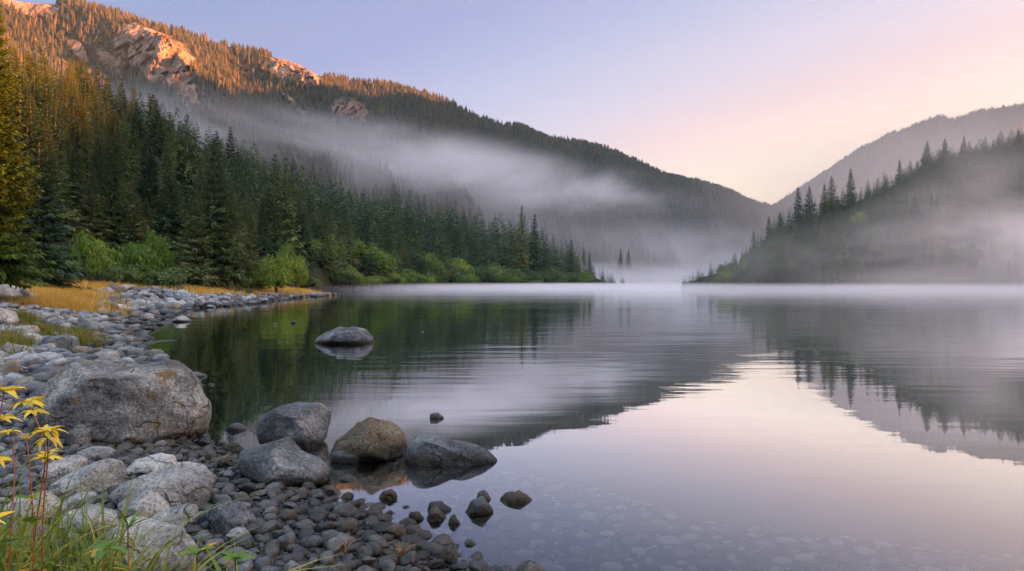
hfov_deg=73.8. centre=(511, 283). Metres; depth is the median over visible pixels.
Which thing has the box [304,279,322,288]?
bush
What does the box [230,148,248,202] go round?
conifer tree
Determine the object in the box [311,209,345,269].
conifer tree
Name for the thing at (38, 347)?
stone
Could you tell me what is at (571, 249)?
conifer tree
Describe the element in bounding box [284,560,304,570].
stone
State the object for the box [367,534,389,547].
stone
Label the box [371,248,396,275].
broadleaf tree
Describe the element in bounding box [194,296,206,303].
rock
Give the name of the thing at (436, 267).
broadleaf tree
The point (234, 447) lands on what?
stone
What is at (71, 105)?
conifer tree
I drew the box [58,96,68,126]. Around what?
conifer tree
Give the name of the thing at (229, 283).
conifer tree
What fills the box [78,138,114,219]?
conifer tree
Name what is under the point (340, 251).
broadleaf tree
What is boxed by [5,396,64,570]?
leafy plant
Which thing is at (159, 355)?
stone
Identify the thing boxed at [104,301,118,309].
stone
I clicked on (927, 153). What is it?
conifer tree
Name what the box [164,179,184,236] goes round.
conifer tree
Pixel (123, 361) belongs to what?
stone
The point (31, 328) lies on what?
rock
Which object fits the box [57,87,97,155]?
conifer tree
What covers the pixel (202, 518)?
stone
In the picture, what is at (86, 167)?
conifer tree
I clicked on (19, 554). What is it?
foreground grass
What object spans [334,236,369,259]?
broadleaf tree
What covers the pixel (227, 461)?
stone
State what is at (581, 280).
bush
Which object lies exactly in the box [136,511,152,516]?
stone
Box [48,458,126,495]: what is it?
boulder
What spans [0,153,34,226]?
conifer tree
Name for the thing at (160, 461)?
boulder
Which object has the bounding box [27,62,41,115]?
conifer tree
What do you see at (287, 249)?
bush
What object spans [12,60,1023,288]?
conifer forest
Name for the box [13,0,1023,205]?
sky
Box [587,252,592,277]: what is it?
conifer tree
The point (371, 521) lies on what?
stone
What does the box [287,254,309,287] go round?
bush
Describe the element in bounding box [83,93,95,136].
conifer tree
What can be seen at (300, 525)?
stone
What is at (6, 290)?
boulder
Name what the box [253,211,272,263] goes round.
conifer tree
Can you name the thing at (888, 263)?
conifer tree
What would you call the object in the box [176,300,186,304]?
rock
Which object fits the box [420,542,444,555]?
stone
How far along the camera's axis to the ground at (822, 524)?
5.65 m
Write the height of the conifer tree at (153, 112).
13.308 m
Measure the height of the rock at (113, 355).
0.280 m
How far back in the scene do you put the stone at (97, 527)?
4.04 m
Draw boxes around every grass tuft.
[0,323,51,355]
[2,317,70,335]
[5,307,47,325]
[48,323,110,348]
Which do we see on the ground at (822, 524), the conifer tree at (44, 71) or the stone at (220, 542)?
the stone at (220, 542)
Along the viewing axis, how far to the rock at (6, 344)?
12.99 m
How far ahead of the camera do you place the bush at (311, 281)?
120.39 m
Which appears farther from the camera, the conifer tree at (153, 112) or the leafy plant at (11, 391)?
the conifer tree at (153, 112)
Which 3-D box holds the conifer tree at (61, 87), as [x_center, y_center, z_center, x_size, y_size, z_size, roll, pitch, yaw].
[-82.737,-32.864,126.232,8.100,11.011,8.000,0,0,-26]
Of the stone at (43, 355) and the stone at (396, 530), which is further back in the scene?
the stone at (43, 355)
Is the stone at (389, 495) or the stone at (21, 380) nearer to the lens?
the stone at (389, 495)
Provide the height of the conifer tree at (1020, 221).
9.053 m
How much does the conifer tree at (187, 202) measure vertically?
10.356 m
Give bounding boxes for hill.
[0,166,627,288]
[682,147,1023,288]
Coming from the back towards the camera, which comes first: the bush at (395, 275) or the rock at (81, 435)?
the bush at (395, 275)
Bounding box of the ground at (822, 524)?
[0,284,1023,570]
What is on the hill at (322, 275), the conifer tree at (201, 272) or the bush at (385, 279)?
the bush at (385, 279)
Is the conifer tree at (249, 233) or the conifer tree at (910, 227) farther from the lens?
the conifer tree at (910, 227)
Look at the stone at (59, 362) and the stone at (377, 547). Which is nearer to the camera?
the stone at (377, 547)
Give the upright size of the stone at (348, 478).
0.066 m
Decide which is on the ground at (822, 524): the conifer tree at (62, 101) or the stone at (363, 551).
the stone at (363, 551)
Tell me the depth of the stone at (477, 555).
4.23 m
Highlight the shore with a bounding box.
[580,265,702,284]
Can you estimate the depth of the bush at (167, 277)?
64.62 m
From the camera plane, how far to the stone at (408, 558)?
4.06 m
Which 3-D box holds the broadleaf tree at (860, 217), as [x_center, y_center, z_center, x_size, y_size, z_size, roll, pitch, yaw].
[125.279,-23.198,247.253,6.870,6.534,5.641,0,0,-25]
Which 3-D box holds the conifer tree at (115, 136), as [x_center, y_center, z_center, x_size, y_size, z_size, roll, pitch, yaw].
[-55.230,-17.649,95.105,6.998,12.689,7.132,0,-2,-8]
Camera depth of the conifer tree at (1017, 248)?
205.01 m
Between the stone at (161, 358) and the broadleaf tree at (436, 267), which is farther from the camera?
the broadleaf tree at (436, 267)
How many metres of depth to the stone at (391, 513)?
5.03 m
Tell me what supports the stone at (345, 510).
on the ground at (822, 524)
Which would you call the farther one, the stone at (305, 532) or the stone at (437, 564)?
the stone at (305, 532)
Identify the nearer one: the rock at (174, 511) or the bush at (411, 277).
the rock at (174, 511)
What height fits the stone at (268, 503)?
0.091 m
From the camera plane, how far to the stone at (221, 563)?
3.71 m
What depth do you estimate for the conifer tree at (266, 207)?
126.17 m
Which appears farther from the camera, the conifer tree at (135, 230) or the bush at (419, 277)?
the bush at (419, 277)
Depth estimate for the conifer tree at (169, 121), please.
135.80 m
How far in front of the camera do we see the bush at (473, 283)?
282.29 m
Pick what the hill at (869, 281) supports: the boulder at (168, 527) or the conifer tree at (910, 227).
the conifer tree at (910, 227)
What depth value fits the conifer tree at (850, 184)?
283.76 m
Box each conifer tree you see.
[0,0,60,289]
[0,62,22,123]
[0,104,36,198]
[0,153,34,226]
[2,75,26,133]
[4,131,94,290]
[5,75,41,152]
[6,48,26,78]
[7,45,18,68]
[11,112,37,210]
[12,93,40,163]
[15,57,45,109]
[17,50,39,87]
[18,70,30,115]
[19,55,27,84]
[21,125,90,235]
[25,81,42,133]
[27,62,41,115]
[32,115,66,210]
[33,75,62,158]
[37,49,51,81]
[38,58,55,93]
[38,99,61,148]
[40,96,77,194]
[44,82,60,123]
[49,71,59,98]
[50,93,66,142]
[54,76,69,114]
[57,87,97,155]
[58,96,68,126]
[58,121,77,181]
[59,92,98,173]
[61,68,74,94]
[61,140,87,207]
[63,59,77,93]
[63,76,84,122]
[63,97,81,154]
[66,86,87,122]
[72,56,91,100]
[72,66,79,90]
[72,170,116,248]
[75,60,94,98]
[75,123,95,185]
[78,73,116,129]
[78,78,96,117]
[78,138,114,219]
[80,155,114,238]
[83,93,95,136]
[88,94,104,137]
[90,92,104,144]
[93,68,102,98]
[93,102,129,171]
[94,114,131,174]
[94,144,139,250]
[96,112,112,158]
[100,78,120,126]
[100,111,138,198]
[101,77,113,126]
[106,141,128,198]
[114,174,137,229]
[115,79,129,122]
[115,180,150,252]
[116,126,148,193]
[118,111,135,170]
[120,101,147,148]
[124,108,159,172]
[124,139,174,239]
[127,86,141,127]
[134,156,171,238]
[136,199,154,244]
[139,110,172,173]
[139,176,198,259]
[140,94,160,148]
[141,103,169,162]
[143,93,159,130]
[157,128,187,173]
[157,133,180,193]
[158,144,175,206]
[161,159,185,232]
[163,112,189,161]
[164,114,204,207]
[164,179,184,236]
[170,185,226,286]
[175,148,186,193]
[176,187,206,257]
[178,149,254,285]
[179,171,223,247]
[195,164,221,210]
[199,150,223,207]
[207,131,230,185]
[210,180,252,293]
[211,185,224,232]
[223,127,241,180]
[225,198,247,257]
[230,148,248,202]
[237,193,258,243]
[240,206,268,292]
[252,202,272,254]
[253,188,278,249]
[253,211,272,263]
[254,154,292,243]
[256,173,275,223]
[266,199,289,257]
[269,158,304,254]
[280,182,301,238]
[281,187,295,247]
[288,172,301,220]
[288,201,320,270]
[296,204,319,264]
[302,195,326,258]
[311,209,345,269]
[324,208,340,273]
[341,214,360,269]
[357,223,378,276]
[392,226,413,270]
[509,206,531,274]
[526,214,542,273]
[563,240,579,272]
[580,247,588,274]
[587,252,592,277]
[615,248,626,279]
[624,250,634,279]
[749,230,757,253]
[763,216,773,242]
[774,211,786,232]
[774,252,793,279]
[790,187,807,227]
[792,229,800,253]
[802,187,819,223]
[816,254,833,283]
[817,184,830,215]
[817,261,828,286]
[818,222,828,248]
[825,176,844,214]
[825,260,841,287]
[826,215,837,239]
[833,251,847,281]
[837,231,850,260]
[844,169,858,204]
[855,254,867,282]
[880,240,895,267]
[895,160,903,183]
[904,210,918,239]
[907,195,921,221]
[909,263,927,286]
[918,254,943,286]
[920,141,932,167]
[924,195,935,222]
[931,202,943,229]
[937,208,945,232]
[938,139,950,161]
[959,136,967,155]
[970,233,982,261]
[983,208,995,233]
[983,240,1001,271]
[1002,259,1017,286]
[1005,231,1023,263]
[1006,258,1023,286]
[1017,211,1023,237]
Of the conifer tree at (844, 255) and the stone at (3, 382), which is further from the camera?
the conifer tree at (844, 255)
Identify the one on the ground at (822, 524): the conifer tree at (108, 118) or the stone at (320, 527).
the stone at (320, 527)
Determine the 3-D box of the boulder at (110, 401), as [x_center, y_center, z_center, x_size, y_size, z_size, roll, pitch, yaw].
[-4.258,1.338,7.482,1.772,0.983,1.124,0,0,0]
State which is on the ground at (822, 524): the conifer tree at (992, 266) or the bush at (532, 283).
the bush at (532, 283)
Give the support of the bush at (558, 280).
on the ground at (822, 524)
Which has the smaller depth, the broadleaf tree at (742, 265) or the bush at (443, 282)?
the broadleaf tree at (742, 265)
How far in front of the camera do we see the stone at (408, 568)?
3.89 m
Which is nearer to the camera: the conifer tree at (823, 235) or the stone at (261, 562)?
the stone at (261, 562)
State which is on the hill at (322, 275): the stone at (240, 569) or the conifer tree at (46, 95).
the conifer tree at (46, 95)
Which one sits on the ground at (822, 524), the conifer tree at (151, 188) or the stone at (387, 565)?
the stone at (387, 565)
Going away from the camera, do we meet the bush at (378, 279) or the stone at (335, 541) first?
the stone at (335, 541)
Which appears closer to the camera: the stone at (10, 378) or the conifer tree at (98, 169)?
the stone at (10, 378)
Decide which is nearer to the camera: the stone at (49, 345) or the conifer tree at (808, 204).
the stone at (49, 345)
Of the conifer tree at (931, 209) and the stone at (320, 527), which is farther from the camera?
the conifer tree at (931, 209)
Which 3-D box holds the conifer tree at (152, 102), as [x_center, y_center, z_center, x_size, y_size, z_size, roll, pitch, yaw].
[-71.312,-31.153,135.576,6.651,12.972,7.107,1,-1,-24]
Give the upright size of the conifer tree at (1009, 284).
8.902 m
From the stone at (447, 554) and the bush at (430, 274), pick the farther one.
the bush at (430, 274)
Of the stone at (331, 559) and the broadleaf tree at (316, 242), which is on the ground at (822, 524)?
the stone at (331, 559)
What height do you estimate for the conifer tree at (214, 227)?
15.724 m
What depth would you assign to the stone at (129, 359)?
13.09 m
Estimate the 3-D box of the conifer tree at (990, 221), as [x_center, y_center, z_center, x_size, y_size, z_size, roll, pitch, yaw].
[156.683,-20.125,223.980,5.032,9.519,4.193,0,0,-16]
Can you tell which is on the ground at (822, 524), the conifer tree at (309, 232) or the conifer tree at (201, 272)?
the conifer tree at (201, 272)
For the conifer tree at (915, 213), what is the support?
on the hill at (869, 281)
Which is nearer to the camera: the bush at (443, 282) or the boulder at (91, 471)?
the boulder at (91, 471)
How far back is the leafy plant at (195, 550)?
2.54 m
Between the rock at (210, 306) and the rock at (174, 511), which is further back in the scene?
the rock at (210, 306)
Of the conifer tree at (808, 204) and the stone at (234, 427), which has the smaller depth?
the stone at (234, 427)
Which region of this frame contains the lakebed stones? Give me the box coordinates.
[323,485,1023,570]
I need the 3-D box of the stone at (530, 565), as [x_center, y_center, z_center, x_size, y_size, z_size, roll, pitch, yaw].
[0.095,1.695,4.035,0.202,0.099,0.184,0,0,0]
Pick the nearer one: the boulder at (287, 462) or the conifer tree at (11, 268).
the boulder at (287, 462)
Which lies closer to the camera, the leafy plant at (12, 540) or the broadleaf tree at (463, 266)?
the leafy plant at (12, 540)
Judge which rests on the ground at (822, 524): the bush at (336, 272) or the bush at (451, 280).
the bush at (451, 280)
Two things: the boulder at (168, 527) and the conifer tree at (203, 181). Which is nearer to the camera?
the boulder at (168, 527)
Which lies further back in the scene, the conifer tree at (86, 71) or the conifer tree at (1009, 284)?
the conifer tree at (1009, 284)
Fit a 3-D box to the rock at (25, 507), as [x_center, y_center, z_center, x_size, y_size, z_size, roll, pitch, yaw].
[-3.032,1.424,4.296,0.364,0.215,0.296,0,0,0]
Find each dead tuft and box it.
[331,536,367,553]
[380,537,423,555]
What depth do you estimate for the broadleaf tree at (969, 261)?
199.21 m
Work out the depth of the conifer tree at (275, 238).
119.75 m
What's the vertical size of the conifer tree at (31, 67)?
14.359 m
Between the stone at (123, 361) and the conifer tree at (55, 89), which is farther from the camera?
the conifer tree at (55, 89)
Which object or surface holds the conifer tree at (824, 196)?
on the hill at (869, 281)
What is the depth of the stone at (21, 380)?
9.77 m
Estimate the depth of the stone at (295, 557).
3.94 m
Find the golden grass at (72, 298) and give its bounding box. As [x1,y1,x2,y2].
[0,279,343,314]
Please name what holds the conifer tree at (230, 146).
on the hill at (322, 275)
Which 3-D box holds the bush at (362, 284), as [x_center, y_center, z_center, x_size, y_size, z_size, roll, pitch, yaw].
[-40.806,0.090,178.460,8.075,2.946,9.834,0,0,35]
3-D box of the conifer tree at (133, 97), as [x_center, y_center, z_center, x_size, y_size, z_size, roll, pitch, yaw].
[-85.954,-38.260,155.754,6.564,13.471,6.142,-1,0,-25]
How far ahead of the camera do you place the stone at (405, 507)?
5.17 m
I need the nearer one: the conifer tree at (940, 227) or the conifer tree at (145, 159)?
the conifer tree at (145, 159)
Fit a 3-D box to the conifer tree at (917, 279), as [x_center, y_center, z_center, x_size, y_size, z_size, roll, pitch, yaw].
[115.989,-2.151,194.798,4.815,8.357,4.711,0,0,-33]
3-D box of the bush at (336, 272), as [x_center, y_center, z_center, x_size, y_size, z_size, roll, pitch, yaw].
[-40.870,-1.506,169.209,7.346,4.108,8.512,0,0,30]
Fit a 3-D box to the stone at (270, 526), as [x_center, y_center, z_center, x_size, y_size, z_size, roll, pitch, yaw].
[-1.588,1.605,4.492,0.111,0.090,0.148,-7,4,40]
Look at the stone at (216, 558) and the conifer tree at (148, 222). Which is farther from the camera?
the conifer tree at (148, 222)
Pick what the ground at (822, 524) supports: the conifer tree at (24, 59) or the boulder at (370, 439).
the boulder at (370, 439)
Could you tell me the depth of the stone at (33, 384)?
9.49 m
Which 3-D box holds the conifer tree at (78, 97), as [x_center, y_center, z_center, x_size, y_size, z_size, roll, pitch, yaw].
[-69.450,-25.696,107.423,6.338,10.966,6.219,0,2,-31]
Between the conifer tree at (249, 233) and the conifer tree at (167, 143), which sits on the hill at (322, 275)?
the conifer tree at (167, 143)
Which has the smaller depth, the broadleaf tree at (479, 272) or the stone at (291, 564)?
the stone at (291, 564)
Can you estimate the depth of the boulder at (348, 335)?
19.15 m
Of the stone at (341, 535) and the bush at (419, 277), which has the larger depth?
the bush at (419, 277)
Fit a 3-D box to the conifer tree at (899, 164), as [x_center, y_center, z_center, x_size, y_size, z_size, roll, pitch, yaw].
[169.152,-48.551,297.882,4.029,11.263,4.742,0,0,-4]
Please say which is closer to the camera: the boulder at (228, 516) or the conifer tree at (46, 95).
the boulder at (228, 516)
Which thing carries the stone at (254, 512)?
on the ground at (822, 524)
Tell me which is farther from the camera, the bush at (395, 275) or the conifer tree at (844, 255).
the bush at (395, 275)
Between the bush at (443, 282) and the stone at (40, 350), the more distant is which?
the bush at (443, 282)
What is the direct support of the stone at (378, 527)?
on the ground at (822, 524)
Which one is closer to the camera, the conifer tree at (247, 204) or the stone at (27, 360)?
the stone at (27, 360)
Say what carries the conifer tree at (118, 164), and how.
on the hill at (322, 275)
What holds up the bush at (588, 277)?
on the ground at (822, 524)
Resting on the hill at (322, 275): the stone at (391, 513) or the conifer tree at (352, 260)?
the conifer tree at (352, 260)
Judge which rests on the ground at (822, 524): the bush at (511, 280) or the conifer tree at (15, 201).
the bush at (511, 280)
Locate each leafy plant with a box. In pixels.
[0,386,27,523]
[0,428,28,570]
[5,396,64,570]
[11,433,48,570]
[22,424,69,570]
[82,538,130,570]
[93,509,152,570]
[177,542,217,570]
[218,550,254,570]
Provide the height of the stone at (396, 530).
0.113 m
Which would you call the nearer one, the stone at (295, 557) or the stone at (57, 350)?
the stone at (295, 557)
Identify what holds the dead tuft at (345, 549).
on the pebbles
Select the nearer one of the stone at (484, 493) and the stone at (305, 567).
the stone at (305, 567)
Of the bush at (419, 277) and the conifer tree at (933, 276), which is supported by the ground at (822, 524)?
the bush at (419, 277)
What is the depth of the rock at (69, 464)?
5.36 m
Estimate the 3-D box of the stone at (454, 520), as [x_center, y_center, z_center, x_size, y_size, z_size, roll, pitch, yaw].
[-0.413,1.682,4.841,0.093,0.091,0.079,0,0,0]
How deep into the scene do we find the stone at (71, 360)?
12.14 m
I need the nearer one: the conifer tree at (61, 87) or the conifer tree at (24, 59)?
the conifer tree at (61, 87)
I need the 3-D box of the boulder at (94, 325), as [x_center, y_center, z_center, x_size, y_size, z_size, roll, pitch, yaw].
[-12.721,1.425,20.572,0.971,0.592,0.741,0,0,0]
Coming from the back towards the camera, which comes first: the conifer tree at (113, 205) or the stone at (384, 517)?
the conifer tree at (113, 205)
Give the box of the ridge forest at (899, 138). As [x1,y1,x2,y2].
[771,102,1023,224]
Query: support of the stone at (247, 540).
on the ground at (822, 524)
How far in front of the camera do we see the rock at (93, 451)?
6.28 m
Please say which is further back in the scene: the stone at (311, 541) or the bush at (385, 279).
the bush at (385, 279)
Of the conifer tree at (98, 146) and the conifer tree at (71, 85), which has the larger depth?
the conifer tree at (71, 85)
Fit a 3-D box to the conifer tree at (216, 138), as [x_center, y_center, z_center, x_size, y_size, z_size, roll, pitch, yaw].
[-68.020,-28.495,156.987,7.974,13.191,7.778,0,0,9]
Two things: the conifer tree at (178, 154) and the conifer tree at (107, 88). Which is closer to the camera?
the conifer tree at (178, 154)
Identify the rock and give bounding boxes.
[0,342,36,353]
[1,491,63,524]
[10,325,40,336]
[17,288,30,300]
[39,455,87,479]
[59,505,118,534]
[64,491,97,505]
[65,424,92,446]
[76,446,115,458]
[95,351,119,359]
[117,489,170,517]
[140,313,153,319]
[152,502,198,527]
[171,316,190,321]
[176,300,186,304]
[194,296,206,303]
[204,304,215,307]
[223,527,249,542]
[330,451,358,463]
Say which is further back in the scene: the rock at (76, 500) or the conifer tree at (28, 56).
the conifer tree at (28, 56)
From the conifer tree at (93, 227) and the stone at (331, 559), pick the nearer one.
the stone at (331, 559)
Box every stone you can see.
[0,350,4,362]
[0,359,20,374]
[0,376,7,386]
[1,524,17,532]
[2,384,29,395]
[3,372,25,385]
[4,351,28,361]
[12,376,34,384]
[15,484,29,494]
[20,353,41,366]
[22,381,44,388]
[25,524,50,535]
[31,345,48,350]
[31,366,59,374]
[31,371,56,382]
[32,384,44,396]
[35,348,48,352]
[37,352,57,358]
[37,365,63,369]
[39,343,56,349]
[45,353,63,360]
[46,358,66,365]
[48,348,70,352]
[58,542,80,555]
[60,309,73,314]
[60,352,78,357]
[63,502,69,510]
[66,358,87,363]
[77,495,97,507]
[80,354,98,359]
[87,523,107,540]
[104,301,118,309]
[111,359,132,362]
[116,357,135,362]
[134,356,147,361]
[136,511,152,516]
[138,361,153,364]
[144,349,164,356]
[151,354,169,360]
[152,356,168,361]
[155,440,167,446]
[185,524,202,534]
[192,533,211,543]
[194,371,206,377]
[196,510,208,524]
[197,503,212,510]
[199,552,222,565]
[204,538,224,552]
[210,494,230,503]
[212,559,234,570]
[218,454,234,467]
[219,442,243,452]
[225,423,247,431]
[225,546,244,555]
[229,567,245,570]
[235,534,253,549]
[237,550,257,564]
[237,561,253,570]
[242,502,250,508]
[246,525,264,536]
[247,509,257,518]
[254,556,274,570]
[256,518,265,526]
[257,499,278,507]
[260,565,281,570]
[261,520,280,532]
[263,539,280,556]
[271,530,289,538]
[278,531,296,549]
[280,508,298,521]
[282,501,297,508]
[282,552,304,564]
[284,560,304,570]
[291,519,315,530]
[296,561,313,570]
[297,527,313,539]
[297,535,323,549]
[306,507,328,518]
[309,511,325,523]
[313,521,336,532]
[319,550,336,564]
[325,537,344,552]
[328,562,350,570]
[332,503,358,516]
[332,532,355,546]
[337,474,356,481]
[337,518,361,534]
[343,560,361,570]
[355,545,373,559]
[356,565,373,570]
[360,556,374,565]
[363,510,373,517]
[364,515,378,526]
[366,542,383,556]
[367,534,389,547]
[371,521,392,532]
[377,513,392,521]
[377,553,398,564]
[378,489,396,501]
[378,559,396,570]
[382,523,405,537]
[386,510,394,516]
[392,541,416,554]
[395,566,419,570]
[398,551,416,566]
[402,505,410,509]
[404,533,426,548]
[405,524,421,534]
[409,511,424,522]
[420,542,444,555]
[425,506,445,523]
[426,501,451,514]
[426,559,444,569]
[429,412,443,418]
[431,534,453,545]
[437,546,458,563]
[447,514,459,526]
[463,496,492,518]
[463,539,475,547]
[468,551,482,561]
[468,560,489,570]
[477,490,490,502]
[498,490,532,506]
[498,564,514,570]
[514,559,543,570]
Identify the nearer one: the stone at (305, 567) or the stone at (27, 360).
the stone at (305, 567)
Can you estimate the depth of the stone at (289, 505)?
5.00 m
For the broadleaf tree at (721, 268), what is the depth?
222.48 m
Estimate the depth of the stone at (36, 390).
9.08 m
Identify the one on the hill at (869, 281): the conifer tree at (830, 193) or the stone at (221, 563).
the conifer tree at (830, 193)
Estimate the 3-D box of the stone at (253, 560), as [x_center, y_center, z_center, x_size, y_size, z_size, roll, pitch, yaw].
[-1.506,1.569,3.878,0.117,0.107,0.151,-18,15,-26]
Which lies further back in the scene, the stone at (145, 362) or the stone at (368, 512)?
the stone at (145, 362)
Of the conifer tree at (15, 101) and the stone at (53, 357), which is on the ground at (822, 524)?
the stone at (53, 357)
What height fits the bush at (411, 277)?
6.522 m
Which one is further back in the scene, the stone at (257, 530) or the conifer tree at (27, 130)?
the conifer tree at (27, 130)
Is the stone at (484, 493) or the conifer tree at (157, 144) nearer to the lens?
the stone at (484, 493)
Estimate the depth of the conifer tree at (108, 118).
103.00 m
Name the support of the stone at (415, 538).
on the ground at (822, 524)
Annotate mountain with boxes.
[0,0,786,276]
[773,105,1023,222]
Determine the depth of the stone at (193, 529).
4.27 m
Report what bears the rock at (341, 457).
in the lake water
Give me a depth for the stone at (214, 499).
4.96 m
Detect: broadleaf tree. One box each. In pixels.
[306,238,323,251]
[311,231,339,259]
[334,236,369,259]
[335,241,346,256]
[354,241,386,268]
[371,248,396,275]
[387,253,402,272]
[400,252,428,272]
[418,252,444,275]
[440,259,460,283]
[449,257,474,284]
[470,264,496,285]
[483,263,507,285]
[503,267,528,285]
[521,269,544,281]
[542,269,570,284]
[563,271,582,284]
[715,270,733,285]
[716,264,727,273]
[726,262,735,271]
[729,270,739,284]
[738,260,748,273]
[740,250,760,265]
[763,254,787,279]
[785,231,812,253]
[849,211,867,225]
[936,245,961,270]
[953,248,984,272]
[960,244,984,261]
[983,213,1004,228]
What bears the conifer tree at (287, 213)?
on the hill at (322, 275)
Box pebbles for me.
[0,284,501,570]
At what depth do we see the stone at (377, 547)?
4.19 m
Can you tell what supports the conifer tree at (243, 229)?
on the hill at (322, 275)
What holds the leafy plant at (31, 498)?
on the ground at (822, 524)
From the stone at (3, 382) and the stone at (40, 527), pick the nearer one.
the stone at (40, 527)
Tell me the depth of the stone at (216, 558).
3.80 m
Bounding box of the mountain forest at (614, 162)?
[0,0,793,275]
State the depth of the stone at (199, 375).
12.38 m
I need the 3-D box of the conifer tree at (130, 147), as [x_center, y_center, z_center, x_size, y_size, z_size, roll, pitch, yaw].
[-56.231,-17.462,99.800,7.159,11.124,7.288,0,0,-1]
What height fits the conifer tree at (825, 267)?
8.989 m
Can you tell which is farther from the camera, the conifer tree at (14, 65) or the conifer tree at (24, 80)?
the conifer tree at (14, 65)
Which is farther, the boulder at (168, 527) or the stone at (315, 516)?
the stone at (315, 516)
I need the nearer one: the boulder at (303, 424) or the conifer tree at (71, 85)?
the boulder at (303, 424)
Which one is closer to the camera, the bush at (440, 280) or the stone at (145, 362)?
the stone at (145, 362)
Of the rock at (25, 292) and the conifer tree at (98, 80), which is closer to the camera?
the rock at (25, 292)
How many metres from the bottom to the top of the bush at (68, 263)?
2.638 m
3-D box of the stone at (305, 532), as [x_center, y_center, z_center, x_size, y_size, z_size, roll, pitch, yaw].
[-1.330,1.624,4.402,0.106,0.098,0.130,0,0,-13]
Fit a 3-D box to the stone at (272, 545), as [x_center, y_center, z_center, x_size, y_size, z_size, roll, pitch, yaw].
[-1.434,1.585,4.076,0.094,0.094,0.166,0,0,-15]
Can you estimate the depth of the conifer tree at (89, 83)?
132.26 m
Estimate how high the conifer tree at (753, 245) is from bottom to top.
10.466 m
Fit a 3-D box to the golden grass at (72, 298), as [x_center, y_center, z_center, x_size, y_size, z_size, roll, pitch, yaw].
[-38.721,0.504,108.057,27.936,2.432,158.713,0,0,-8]
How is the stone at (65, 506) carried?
on the ground at (822, 524)
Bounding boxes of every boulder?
[0,284,21,301]
[0,308,19,325]
[37,359,211,443]
[38,334,79,350]
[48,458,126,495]
[71,321,107,332]
[92,516,196,570]
[109,462,215,507]
[127,453,176,476]
[206,499,256,534]
[237,436,331,486]
[256,402,330,447]
[314,326,372,343]
[330,417,407,461]
[404,434,496,465]
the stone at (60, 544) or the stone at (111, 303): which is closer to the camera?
the stone at (60, 544)
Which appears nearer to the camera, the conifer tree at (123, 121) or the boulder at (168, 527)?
the boulder at (168, 527)
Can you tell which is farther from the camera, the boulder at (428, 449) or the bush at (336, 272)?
the bush at (336, 272)
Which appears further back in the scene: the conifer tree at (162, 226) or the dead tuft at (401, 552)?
the conifer tree at (162, 226)
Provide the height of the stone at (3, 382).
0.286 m
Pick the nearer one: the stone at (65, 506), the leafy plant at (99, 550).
the leafy plant at (99, 550)
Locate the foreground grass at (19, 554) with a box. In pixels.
[0,443,343,570]
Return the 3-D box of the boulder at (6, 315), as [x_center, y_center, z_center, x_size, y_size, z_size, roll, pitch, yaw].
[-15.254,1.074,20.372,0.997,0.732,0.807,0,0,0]
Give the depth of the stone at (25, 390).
9.14 m
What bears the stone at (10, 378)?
on the ground at (822, 524)
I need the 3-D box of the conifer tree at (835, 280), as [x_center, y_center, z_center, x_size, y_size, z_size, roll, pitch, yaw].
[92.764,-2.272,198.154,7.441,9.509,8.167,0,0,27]
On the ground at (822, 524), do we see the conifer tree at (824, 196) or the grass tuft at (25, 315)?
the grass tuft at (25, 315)
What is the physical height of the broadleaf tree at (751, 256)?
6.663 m
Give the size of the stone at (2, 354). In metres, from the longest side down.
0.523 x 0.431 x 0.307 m
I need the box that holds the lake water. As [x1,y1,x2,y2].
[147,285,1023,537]
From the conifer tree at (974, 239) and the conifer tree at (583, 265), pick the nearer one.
the conifer tree at (974, 239)
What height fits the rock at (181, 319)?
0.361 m
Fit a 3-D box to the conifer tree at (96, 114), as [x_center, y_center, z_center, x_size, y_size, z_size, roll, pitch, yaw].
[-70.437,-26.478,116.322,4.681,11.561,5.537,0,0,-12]
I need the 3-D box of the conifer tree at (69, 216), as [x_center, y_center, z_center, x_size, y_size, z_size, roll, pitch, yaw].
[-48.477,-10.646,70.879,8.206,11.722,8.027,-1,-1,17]
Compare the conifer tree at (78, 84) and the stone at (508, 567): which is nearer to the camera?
the stone at (508, 567)
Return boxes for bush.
[58,260,81,281]
[67,229,103,283]
[84,238,124,281]
[99,264,142,285]
[112,240,164,284]
[123,278,141,285]
[140,266,192,287]
[141,230,175,270]
[189,265,222,286]
[222,273,252,286]
[245,259,275,291]
[259,251,293,292]
[274,242,295,285]
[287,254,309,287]
[301,277,320,288]
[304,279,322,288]
[329,272,356,287]
[332,269,363,285]
[347,281,369,288]
[362,275,382,288]
[362,277,378,286]
[366,275,389,282]
[382,273,403,285]
[388,272,406,288]
[395,268,409,288]
[397,271,416,288]
[409,272,431,287]
[416,275,436,286]
[421,272,440,287]
[431,274,442,286]
[432,278,448,286]
[449,272,465,286]
[453,273,480,286]
[463,276,479,284]
[504,274,521,285]
[521,280,544,286]
[547,278,568,285]
[568,278,588,284]
[579,272,593,285]
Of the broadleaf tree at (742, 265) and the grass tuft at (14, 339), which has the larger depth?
the broadleaf tree at (742, 265)
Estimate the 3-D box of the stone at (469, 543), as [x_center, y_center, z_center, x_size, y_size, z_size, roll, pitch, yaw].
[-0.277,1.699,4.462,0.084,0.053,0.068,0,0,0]
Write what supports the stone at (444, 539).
on the ground at (822, 524)

